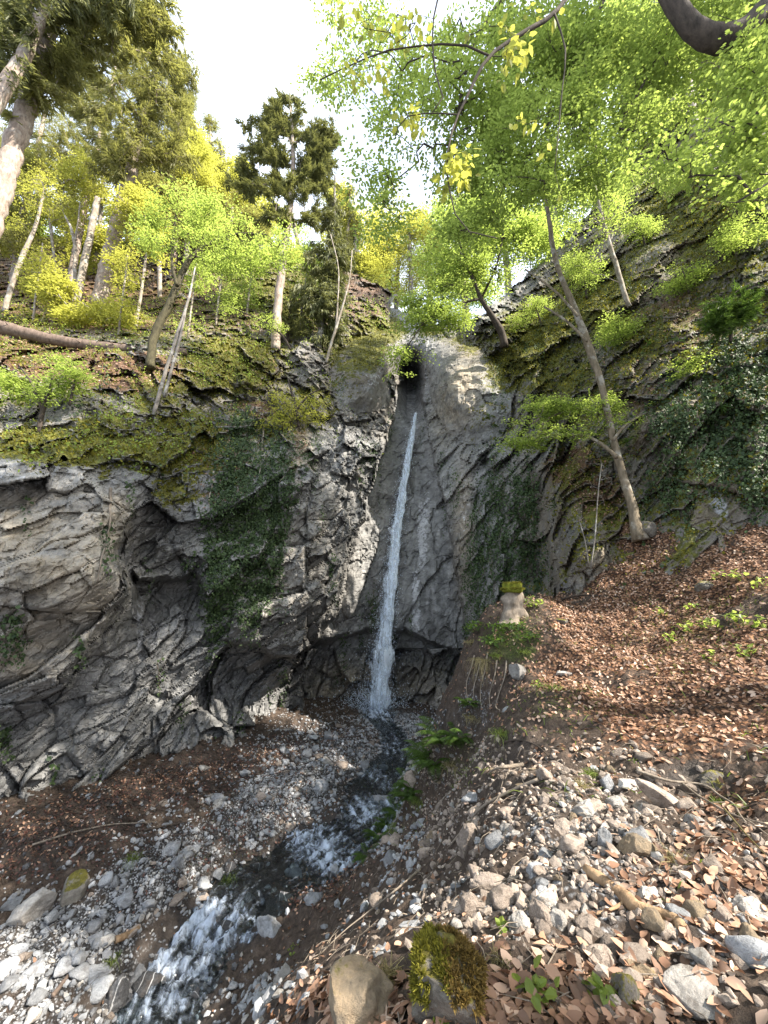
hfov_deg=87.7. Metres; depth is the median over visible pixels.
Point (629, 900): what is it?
dead root
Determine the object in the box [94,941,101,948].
cobble
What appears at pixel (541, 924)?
bank stone
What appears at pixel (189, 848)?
cobble
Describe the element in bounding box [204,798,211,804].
cobble
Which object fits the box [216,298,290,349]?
sapling
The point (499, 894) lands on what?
bank stone
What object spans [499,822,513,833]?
bank stone
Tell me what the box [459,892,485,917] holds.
rock
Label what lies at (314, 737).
cobble
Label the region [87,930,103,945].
cobble
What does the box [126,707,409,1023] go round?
stream water
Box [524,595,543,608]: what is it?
herb
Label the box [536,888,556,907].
bank stone
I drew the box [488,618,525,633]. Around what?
herb
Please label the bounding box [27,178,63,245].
woodland tree
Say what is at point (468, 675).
hanging root
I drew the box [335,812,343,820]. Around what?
stream boulder
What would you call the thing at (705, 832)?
bank stone
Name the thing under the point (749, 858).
bank stone
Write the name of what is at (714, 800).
grass tuft
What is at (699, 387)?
hart tongue fern
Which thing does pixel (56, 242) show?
woodland tree
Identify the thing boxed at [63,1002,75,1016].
cobble
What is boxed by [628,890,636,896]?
bank stone
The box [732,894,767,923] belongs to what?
rock
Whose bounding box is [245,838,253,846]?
cobble
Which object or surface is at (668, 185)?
bush
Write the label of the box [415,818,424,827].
cobble
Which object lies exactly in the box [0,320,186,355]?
fallen log
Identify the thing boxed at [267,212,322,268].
woodland tree
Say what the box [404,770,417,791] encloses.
boulder
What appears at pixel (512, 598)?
tree stump
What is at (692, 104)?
beech tree
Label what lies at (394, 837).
cobble
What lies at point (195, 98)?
larch tree
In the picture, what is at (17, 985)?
cobble
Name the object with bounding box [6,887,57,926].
boulder
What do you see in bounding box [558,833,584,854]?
bank stone
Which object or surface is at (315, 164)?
pine tree
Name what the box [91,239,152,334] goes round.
sapling
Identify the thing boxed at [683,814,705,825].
bank stone
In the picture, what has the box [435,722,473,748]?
fern
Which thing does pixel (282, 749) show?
cobble
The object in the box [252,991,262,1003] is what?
cobble
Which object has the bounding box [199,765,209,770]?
cobble
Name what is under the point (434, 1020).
herb
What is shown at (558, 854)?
bank stone
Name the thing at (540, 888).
rock
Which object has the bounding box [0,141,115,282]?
young tree
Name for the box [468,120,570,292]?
woodland tree
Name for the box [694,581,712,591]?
rock
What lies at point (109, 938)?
cobble
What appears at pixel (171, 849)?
cobble
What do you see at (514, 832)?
bank stone
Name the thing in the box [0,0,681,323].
sky
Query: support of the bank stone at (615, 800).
on the ground at (312, 934)
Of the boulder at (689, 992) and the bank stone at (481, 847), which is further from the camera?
the bank stone at (481, 847)
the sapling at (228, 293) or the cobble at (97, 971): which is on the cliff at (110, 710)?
the sapling at (228, 293)
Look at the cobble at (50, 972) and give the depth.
5.87 m
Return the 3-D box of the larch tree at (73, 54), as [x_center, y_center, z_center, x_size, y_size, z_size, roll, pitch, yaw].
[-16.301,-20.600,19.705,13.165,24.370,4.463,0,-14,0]
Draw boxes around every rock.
[8,943,29,955]
[84,918,102,933]
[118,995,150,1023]
[170,854,184,869]
[211,793,225,801]
[256,914,281,937]
[286,822,295,831]
[303,892,322,905]
[314,779,328,792]
[328,851,340,863]
[458,822,477,858]
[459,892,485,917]
[469,872,506,894]
[509,663,525,679]
[509,910,530,931]
[528,897,552,927]
[536,878,548,886]
[537,885,547,892]
[550,908,566,931]
[553,817,573,835]
[556,618,567,623]
[556,671,571,675]
[571,799,594,817]
[575,914,595,935]
[586,943,602,963]
[597,827,612,848]
[599,932,620,958]
[609,747,627,756]
[611,972,639,1011]
[615,795,627,803]
[618,778,638,790]
[625,958,659,980]
[637,886,660,901]
[640,803,662,815]
[643,991,669,1021]
[679,783,701,795]
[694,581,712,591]
[699,769,723,789]
[713,903,734,925]
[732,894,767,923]
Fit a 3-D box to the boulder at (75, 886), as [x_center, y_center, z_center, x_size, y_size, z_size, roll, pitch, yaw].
[-5.515,6.763,7.037,0.469,0.684,0.398,0,-14,0]
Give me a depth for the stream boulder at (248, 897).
7.74 m
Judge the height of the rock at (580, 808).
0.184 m
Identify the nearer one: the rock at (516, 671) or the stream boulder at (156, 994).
the stream boulder at (156, 994)
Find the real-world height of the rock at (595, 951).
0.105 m
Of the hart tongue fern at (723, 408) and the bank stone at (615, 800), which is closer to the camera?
the bank stone at (615, 800)
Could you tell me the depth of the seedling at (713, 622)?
6.92 m
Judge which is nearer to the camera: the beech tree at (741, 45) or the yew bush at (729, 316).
the beech tree at (741, 45)
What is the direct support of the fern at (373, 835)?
on the ground at (312, 934)
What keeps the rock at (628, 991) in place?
on the ground at (312, 934)
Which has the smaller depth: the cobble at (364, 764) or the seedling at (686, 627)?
the seedling at (686, 627)
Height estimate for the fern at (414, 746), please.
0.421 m
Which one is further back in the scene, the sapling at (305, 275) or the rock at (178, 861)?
the sapling at (305, 275)
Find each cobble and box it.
[0,895,23,910]
[0,956,19,979]
[0,974,18,992]
[11,975,27,992]
[17,951,32,962]
[21,958,45,977]
[23,1006,41,1023]
[26,987,47,1005]
[40,926,51,935]
[43,908,58,923]
[45,969,53,976]
[53,955,76,977]
[63,941,68,950]
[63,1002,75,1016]
[68,909,76,914]
[68,962,89,981]
[69,978,76,986]
[71,950,85,964]
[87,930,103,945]
[87,964,111,984]
[89,974,114,1004]
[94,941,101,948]
[98,871,113,887]
[101,933,115,947]
[107,1011,114,1019]
[110,874,118,887]
[112,1013,117,1022]
[116,887,132,908]
[127,860,139,869]
[127,924,140,938]
[139,857,146,863]
[139,913,144,922]
[142,899,156,908]
[159,799,167,805]
[165,840,180,857]
[169,891,187,906]
[177,875,186,887]
[180,845,192,852]
[182,851,193,859]
[192,844,200,852]
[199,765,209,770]
[199,892,209,899]
[202,998,209,1007]
[203,840,212,846]
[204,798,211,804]
[211,867,222,880]
[212,798,222,808]
[228,980,238,989]
[236,820,243,825]
[240,769,250,776]
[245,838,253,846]
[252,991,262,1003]
[255,791,266,801]
[265,794,272,800]
[270,829,275,837]
[272,988,283,998]
[273,962,292,982]
[279,746,286,754]
[282,759,289,764]
[283,980,291,989]
[292,792,299,798]
[295,992,316,1013]
[302,749,312,757]
[309,735,317,739]
[312,745,319,751]
[313,753,323,759]
[322,758,332,765]
[324,731,332,739]
[333,761,347,768]
[360,760,368,768]
[360,900,368,912]
[369,892,382,909]
[372,887,378,893]
[381,835,388,844]
[383,849,395,867]
[386,877,393,886]
[388,832,400,845]
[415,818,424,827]
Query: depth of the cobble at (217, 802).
9.41 m
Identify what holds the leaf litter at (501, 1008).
on the ground at (312, 934)
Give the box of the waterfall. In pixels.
[328,413,421,711]
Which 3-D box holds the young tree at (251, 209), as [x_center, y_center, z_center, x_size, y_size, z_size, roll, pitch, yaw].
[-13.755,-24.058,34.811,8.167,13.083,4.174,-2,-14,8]
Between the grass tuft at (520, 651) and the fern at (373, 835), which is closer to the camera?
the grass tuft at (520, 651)
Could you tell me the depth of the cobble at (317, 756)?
12.44 m
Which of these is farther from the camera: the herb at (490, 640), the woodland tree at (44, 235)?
the woodland tree at (44, 235)
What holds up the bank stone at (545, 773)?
on the ground at (312, 934)
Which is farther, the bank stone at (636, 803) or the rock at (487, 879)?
the bank stone at (636, 803)
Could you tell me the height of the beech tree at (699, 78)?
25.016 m
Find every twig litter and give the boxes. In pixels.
[292,743,767,1023]
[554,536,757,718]
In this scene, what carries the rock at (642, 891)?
on the ground at (312, 934)
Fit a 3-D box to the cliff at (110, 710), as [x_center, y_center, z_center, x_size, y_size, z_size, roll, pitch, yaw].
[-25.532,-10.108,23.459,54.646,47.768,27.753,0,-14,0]
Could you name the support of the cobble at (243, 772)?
on the ground at (312, 934)
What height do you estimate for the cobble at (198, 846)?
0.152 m
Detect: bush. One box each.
[0,350,106,432]
[4,263,150,330]
[250,379,334,434]
[502,291,564,332]
[560,252,609,298]
[592,307,647,351]
[609,165,659,207]
[614,211,674,248]
[644,254,717,302]
[646,152,704,198]
[660,347,717,383]
[694,279,766,345]
[706,210,767,262]
[722,175,767,212]
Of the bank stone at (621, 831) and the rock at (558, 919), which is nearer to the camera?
the rock at (558, 919)
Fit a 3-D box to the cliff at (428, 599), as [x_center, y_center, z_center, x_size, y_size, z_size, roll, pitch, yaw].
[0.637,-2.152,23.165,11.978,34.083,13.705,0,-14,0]
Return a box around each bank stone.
[417,847,429,858]
[423,838,430,846]
[430,861,435,869]
[446,820,452,826]
[450,882,460,889]
[450,917,462,929]
[461,792,476,802]
[467,864,483,877]
[468,806,478,817]
[471,815,479,825]
[474,837,480,844]
[474,844,484,856]
[478,762,485,770]
[479,889,491,905]
[484,830,503,849]
[489,883,515,909]
[498,806,512,815]
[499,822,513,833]
[511,829,519,838]
[519,863,527,873]
[526,861,544,875]
[533,865,545,874]
[534,918,550,934]
[536,767,552,779]
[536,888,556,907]
[538,846,551,858]
[541,943,554,952]
[549,753,556,759]
[550,760,560,767]
[552,874,562,880]
[554,850,562,857]
[557,903,568,910]
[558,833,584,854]
[569,812,577,820]
[583,798,603,811]
[588,944,617,965]
[591,840,597,846]
[593,927,604,938]
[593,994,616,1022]
[599,774,614,791]
[604,764,615,772]
[605,796,624,808]
[614,785,623,791]
[618,828,626,834]
[620,942,650,963]
[623,825,651,841]
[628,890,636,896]
[632,799,649,808]
[634,752,652,761]
[637,803,642,811]
[638,869,651,876]
[641,907,664,932]
[643,769,657,781]
[651,851,664,861]
[652,945,665,965]
[660,920,675,940]
[664,903,691,923]
[677,797,696,811]
[681,899,706,921]
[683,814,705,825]
[688,945,712,970]
[699,853,724,875]
[701,829,711,835]
[716,993,739,1008]
[724,935,767,969]
[734,913,749,924]
[742,855,753,860]
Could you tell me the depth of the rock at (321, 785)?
10.61 m
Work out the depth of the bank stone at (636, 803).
3.23 m
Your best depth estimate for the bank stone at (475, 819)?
3.77 m
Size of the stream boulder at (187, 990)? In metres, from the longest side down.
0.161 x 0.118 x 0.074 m
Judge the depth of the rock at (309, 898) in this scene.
7.09 m
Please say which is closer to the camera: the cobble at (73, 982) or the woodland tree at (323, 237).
the cobble at (73, 982)
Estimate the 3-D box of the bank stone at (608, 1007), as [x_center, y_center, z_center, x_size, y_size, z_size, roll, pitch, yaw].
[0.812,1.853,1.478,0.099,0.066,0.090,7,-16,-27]
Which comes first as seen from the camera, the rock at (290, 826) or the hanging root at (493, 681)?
the hanging root at (493, 681)
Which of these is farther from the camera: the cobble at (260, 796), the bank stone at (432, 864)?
the cobble at (260, 796)
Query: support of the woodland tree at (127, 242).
on the cliff at (110, 710)
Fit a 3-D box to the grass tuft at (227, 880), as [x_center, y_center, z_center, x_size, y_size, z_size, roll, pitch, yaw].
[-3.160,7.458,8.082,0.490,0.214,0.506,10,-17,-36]
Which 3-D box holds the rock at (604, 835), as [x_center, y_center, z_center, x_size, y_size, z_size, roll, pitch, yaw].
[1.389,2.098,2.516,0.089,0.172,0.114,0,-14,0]
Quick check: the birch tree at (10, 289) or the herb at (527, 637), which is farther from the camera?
the birch tree at (10, 289)
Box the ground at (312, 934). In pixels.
[0,520,767,1023]
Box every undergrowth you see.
[0,294,396,479]
[468,89,767,515]
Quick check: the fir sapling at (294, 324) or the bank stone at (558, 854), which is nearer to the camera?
the bank stone at (558, 854)
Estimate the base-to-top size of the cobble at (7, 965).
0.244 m
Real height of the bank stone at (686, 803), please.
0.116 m
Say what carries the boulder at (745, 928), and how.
on the ground at (312, 934)
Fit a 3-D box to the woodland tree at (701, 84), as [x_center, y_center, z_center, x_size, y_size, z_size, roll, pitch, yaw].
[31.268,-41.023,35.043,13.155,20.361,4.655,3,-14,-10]
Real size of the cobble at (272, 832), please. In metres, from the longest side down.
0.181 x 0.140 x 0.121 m
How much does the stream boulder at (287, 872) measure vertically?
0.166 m
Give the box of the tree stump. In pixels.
[496,581,528,624]
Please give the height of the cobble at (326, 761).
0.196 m
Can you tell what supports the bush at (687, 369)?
on the cliff at (450, 447)
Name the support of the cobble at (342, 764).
on the ground at (312, 934)
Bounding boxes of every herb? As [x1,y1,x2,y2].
[433,1016,448,1023]
[463,620,488,634]
[478,634,507,647]
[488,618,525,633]
[495,916,509,933]
[511,954,559,1013]
[513,631,540,642]
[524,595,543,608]
[544,683,555,691]
[581,971,618,1010]
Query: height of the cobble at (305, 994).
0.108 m
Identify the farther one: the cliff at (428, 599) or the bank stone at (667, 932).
the cliff at (428, 599)
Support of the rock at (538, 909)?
on the ground at (312, 934)
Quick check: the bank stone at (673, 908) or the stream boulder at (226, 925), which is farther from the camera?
the stream boulder at (226, 925)
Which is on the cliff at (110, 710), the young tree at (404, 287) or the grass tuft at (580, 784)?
the young tree at (404, 287)
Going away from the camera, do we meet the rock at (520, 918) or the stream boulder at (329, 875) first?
the rock at (520, 918)
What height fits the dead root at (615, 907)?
0.027 m
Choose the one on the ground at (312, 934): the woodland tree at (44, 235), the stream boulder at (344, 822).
the stream boulder at (344, 822)
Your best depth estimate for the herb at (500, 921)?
2.00 m
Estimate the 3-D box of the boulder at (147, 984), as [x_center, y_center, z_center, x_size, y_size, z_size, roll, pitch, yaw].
[-3.715,7.456,6.222,0.471,0.494,0.415,-10,-17,34]
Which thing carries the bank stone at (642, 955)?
on the ground at (312, 934)
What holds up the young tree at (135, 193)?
on the cliff at (110, 710)
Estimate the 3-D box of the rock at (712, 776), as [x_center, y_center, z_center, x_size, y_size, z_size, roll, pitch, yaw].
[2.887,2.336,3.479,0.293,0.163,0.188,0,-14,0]
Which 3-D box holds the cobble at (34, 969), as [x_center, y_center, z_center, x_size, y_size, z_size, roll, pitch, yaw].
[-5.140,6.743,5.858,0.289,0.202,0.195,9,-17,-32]
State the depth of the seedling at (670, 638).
7.04 m
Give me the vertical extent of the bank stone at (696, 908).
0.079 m
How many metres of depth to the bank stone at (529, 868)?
2.37 m
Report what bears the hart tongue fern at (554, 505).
attached to the cliff at (450, 447)
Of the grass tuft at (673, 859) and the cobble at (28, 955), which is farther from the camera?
the cobble at (28, 955)
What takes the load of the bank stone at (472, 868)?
on the ground at (312, 934)
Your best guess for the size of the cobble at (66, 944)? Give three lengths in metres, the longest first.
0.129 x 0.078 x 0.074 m
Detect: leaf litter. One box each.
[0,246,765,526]
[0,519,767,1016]
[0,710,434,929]
[251,802,767,1023]
[255,562,613,1023]
[286,669,767,1023]
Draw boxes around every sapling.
[11,242,71,323]
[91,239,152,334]
[168,246,220,341]
[204,229,245,325]
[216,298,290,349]
[224,236,270,318]
[267,296,311,340]
[284,235,323,329]
[573,460,611,567]
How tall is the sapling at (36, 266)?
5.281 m
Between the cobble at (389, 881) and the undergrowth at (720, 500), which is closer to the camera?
the cobble at (389, 881)
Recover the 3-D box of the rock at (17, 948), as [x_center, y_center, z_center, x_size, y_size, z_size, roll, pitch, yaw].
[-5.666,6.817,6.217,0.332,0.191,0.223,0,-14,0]
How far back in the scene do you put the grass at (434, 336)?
15.94 m
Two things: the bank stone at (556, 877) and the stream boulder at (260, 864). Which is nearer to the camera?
the bank stone at (556, 877)
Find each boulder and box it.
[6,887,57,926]
[58,869,89,907]
[101,999,107,1008]
[106,973,129,1012]
[130,964,145,987]
[131,971,165,998]
[143,1015,159,1023]
[151,988,160,998]
[183,985,190,996]
[189,984,201,1000]
[197,876,209,890]
[212,920,237,939]
[223,861,235,872]
[244,892,255,902]
[249,833,256,840]
[250,862,263,871]
[276,891,291,901]
[284,868,290,877]
[289,863,301,878]
[300,848,313,860]
[325,871,335,879]
[327,828,333,834]
[328,863,338,875]
[328,954,393,1023]
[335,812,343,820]
[342,820,348,825]
[345,814,350,821]
[368,795,389,809]
[379,764,388,770]
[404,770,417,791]
[408,920,488,1023]
[616,832,657,856]
[641,521,656,537]
[662,963,724,1020]
[739,922,759,938]
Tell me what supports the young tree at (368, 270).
on the cliff at (110, 710)
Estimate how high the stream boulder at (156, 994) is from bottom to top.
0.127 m
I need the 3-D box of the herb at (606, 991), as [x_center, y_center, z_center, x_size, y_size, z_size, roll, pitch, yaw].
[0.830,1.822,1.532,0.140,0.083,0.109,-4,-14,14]
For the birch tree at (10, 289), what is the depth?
24.81 m
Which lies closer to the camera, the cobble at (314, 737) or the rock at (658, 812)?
the rock at (658, 812)
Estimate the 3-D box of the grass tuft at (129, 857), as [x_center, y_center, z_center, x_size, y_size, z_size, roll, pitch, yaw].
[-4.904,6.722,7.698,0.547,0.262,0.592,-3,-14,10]
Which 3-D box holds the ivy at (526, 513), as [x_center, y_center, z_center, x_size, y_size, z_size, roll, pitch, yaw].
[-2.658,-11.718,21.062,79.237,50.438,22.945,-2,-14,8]
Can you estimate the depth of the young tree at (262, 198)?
38.17 m
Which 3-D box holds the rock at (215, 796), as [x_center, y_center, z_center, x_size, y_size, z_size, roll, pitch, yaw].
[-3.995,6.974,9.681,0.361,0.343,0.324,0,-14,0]
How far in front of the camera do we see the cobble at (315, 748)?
12.86 m
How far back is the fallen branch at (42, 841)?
7.89 m
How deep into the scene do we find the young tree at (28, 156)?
28.95 m
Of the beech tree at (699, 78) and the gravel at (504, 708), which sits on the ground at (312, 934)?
the gravel at (504, 708)
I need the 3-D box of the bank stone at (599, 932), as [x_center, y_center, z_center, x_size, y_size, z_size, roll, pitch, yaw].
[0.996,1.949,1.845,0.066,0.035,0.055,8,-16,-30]
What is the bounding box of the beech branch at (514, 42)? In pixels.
[320,0,566,238]
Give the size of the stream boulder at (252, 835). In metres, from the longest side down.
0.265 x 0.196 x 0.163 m
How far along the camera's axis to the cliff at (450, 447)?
15.53 m
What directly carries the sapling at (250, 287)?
on the cliff at (110, 710)
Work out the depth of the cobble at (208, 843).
8.56 m
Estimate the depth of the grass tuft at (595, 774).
3.79 m
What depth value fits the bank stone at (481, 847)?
3.21 m
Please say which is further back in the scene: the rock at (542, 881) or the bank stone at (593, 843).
the bank stone at (593, 843)
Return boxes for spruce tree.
[0,0,164,114]
[286,175,357,349]
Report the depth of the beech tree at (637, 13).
28.52 m
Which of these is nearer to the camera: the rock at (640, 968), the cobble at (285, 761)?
the rock at (640, 968)
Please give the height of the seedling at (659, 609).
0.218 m
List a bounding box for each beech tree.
[123,172,309,370]
[289,0,767,260]
[377,183,572,381]
[494,129,671,542]
[547,172,636,307]
[594,0,678,118]
[603,0,767,235]
[605,0,767,247]
[633,0,715,136]
[709,0,749,16]
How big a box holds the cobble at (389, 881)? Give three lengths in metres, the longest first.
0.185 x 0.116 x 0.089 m
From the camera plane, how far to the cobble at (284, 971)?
5.18 m
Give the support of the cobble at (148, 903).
on the ground at (312, 934)
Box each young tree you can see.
[0,136,55,259]
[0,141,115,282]
[87,173,180,327]
[119,140,208,296]
[168,114,232,275]
[195,170,274,252]
[207,141,258,225]
[223,190,304,268]
[319,177,390,288]
[358,181,446,308]
[364,234,427,308]
[406,240,471,300]
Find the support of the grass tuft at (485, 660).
on the ground at (312, 934)
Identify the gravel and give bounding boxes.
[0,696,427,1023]
[247,695,507,773]
[340,718,767,1023]
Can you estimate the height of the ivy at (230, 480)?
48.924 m
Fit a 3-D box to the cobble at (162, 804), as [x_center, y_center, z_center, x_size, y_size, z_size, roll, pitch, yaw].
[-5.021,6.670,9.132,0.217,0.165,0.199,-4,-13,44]
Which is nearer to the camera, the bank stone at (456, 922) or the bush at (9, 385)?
the bank stone at (456, 922)
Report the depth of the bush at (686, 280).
15.32 m
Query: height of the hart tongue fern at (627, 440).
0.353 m
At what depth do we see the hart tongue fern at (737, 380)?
10.82 m
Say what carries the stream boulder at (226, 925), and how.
on the ground at (312, 934)
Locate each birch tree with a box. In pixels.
[1,157,73,312]
[36,191,90,286]
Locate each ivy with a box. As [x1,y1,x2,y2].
[0,128,767,753]
[0,191,707,784]
[0,192,759,763]
[0,234,767,781]
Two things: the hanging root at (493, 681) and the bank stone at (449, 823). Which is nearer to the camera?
the bank stone at (449, 823)
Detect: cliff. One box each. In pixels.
[0,235,406,801]
[282,308,511,709]
[421,82,767,636]
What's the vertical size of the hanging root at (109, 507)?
2.744 m
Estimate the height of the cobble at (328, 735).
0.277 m
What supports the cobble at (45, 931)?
on the ground at (312, 934)
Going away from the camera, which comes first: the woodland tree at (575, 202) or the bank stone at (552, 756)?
the bank stone at (552, 756)
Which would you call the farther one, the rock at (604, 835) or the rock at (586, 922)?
the rock at (604, 835)
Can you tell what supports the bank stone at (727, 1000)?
on the ground at (312, 934)
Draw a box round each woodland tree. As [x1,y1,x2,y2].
[0,193,31,260]
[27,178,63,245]
[33,191,91,253]
[54,179,126,275]
[102,206,150,250]
[123,204,183,265]
[261,200,301,267]
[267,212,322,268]
[316,222,363,248]
[416,174,512,320]
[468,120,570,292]
[521,73,614,254]
[555,14,648,218]
[591,0,678,164]
[693,15,743,92]
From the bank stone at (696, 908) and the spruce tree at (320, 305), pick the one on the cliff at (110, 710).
the spruce tree at (320, 305)
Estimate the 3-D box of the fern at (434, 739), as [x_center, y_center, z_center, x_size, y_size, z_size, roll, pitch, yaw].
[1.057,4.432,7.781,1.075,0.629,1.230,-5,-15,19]
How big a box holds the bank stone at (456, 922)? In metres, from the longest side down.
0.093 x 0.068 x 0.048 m
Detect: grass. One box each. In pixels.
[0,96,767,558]
[180,562,767,1013]
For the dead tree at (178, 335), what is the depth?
14.86 m
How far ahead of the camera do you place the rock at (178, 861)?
7.83 m
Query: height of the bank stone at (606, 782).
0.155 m
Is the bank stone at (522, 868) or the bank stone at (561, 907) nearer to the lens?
the bank stone at (561, 907)
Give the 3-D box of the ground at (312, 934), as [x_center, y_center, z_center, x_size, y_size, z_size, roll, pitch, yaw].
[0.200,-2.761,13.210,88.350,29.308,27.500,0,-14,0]
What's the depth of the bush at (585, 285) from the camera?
20.93 m
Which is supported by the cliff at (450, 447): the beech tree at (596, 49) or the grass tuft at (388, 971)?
the beech tree at (596, 49)
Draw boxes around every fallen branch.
[32,822,151,845]
[50,974,68,997]
[114,925,139,943]
[144,816,204,831]
[320,868,421,953]
[447,777,539,848]
[487,762,523,774]
[504,739,548,756]
[561,594,607,599]
[636,769,746,822]
[682,783,767,834]
[723,807,766,855]
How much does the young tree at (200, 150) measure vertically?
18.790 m
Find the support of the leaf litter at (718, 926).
on the ground at (312, 934)
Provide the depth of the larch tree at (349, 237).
38.40 m
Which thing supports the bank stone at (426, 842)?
on the ground at (312, 934)
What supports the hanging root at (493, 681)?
hanging from the ground at (312, 934)
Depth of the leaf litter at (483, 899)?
4.16 m
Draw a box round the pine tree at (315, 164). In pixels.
[222,87,343,352]
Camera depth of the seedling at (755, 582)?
7.17 m
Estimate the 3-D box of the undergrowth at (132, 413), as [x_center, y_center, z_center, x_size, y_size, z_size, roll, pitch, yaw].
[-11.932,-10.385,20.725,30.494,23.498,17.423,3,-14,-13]
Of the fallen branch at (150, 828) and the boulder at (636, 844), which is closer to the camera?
the boulder at (636, 844)
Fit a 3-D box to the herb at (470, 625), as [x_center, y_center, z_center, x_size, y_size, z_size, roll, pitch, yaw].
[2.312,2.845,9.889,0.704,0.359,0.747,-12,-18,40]
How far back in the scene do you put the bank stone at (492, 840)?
3.04 m
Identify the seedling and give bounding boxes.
[652,606,666,615]
[662,631,676,642]
[671,620,692,632]
[683,603,700,610]
[697,617,722,628]
[701,649,714,660]
[711,570,730,579]
[724,610,746,621]
[728,569,749,580]
[734,643,755,659]
[745,614,765,627]
[750,577,767,588]
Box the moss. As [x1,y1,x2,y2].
[0,92,767,607]
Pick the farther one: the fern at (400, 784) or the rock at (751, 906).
the fern at (400, 784)
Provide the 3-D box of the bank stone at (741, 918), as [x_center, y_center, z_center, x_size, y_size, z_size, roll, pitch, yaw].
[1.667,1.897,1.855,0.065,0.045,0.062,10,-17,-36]
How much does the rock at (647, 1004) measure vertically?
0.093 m
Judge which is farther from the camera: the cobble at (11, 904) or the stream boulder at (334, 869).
the stream boulder at (334, 869)
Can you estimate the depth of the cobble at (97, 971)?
5.98 m
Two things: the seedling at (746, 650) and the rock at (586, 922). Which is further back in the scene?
the seedling at (746, 650)
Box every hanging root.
[97,487,111,581]
[466,655,474,701]
[473,661,480,703]
[480,653,487,707]
[489,660,497,709]
[495,660,506,710]
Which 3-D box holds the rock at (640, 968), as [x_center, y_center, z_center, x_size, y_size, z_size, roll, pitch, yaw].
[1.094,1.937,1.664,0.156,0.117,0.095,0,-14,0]
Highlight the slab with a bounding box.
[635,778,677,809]
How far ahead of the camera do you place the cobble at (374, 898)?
4.04 m
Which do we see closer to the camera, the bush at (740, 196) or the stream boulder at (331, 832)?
the stream boulder at (331, 832)
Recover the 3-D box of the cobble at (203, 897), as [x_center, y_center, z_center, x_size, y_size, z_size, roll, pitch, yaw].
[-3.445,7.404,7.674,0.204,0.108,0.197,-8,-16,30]
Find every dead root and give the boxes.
[583,864,686,929]
[596,901,623,914]
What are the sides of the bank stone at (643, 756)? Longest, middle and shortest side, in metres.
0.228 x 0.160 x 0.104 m
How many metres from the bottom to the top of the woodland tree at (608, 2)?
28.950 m
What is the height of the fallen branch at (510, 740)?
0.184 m
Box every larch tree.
[0,0,188,237]
[0,97,69,285]
[34,66,130,280]
[48,8,206,309]
[162,88,202,271]
[192,111,237,246]
[325,170,365,274]
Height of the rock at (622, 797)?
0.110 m
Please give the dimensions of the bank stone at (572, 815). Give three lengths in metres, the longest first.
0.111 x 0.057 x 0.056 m
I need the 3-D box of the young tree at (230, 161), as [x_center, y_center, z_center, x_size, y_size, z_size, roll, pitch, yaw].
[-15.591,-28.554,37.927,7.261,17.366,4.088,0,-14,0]
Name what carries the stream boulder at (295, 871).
on the ground at (312, 934)
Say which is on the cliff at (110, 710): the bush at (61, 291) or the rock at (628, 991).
the bush at (61, 291)
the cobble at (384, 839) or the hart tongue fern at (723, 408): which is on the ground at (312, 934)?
the cobble at (384, 839)
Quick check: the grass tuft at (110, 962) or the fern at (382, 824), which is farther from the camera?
the fern at (382, 824)
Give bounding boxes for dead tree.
[151,266,195,415]
[325,234,359,363]
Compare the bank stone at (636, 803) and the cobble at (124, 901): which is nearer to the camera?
the bank stone at (636, 803)
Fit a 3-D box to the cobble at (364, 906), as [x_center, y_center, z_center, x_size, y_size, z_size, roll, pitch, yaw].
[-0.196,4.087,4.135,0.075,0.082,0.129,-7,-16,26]
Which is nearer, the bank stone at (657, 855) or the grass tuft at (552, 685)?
the bank stone at (657, 855)
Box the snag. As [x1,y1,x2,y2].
[71,196,100,306]
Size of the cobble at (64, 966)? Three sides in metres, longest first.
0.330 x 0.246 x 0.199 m
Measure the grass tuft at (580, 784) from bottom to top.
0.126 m
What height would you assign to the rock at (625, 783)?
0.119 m
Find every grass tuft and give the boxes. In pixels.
[102,949,121,974]
[120,850,142,872]
[219,871,240,885]
[373,951,408,985]
[383,821,397,833]
[408,795,422,809]
[441,760,458,774]
[461,657,496,686]
[461,712,480,725]
[484,938,525,981]
[485,652,503,662]
[485,726,509,747]
[511,647,533,657]
[541,683,562,690]
[571,776,594,788]
[582,765,602,778]
[653,841,692,875]
[706,794,727,804]
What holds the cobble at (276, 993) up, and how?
on the ground at (312, 934)
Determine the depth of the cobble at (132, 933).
6.62 m
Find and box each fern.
[351,843,379,863]
[363,821,388,845]
[372,813,394,832]
[381,796,400,819]
[386,789,422,805]
[391,767,414,800]
[402,742,448,781]
[403,739,432,764]
[414,716,460,750]
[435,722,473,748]
[452,697,479,707]
[547,498,556,511]
[619,436,633,444]
[671,337,686,341]
[694,385,705,392]
[715,401,733,413]
[723,374,744,388]
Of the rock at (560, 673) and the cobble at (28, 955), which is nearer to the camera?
the cobble at (28, 955)

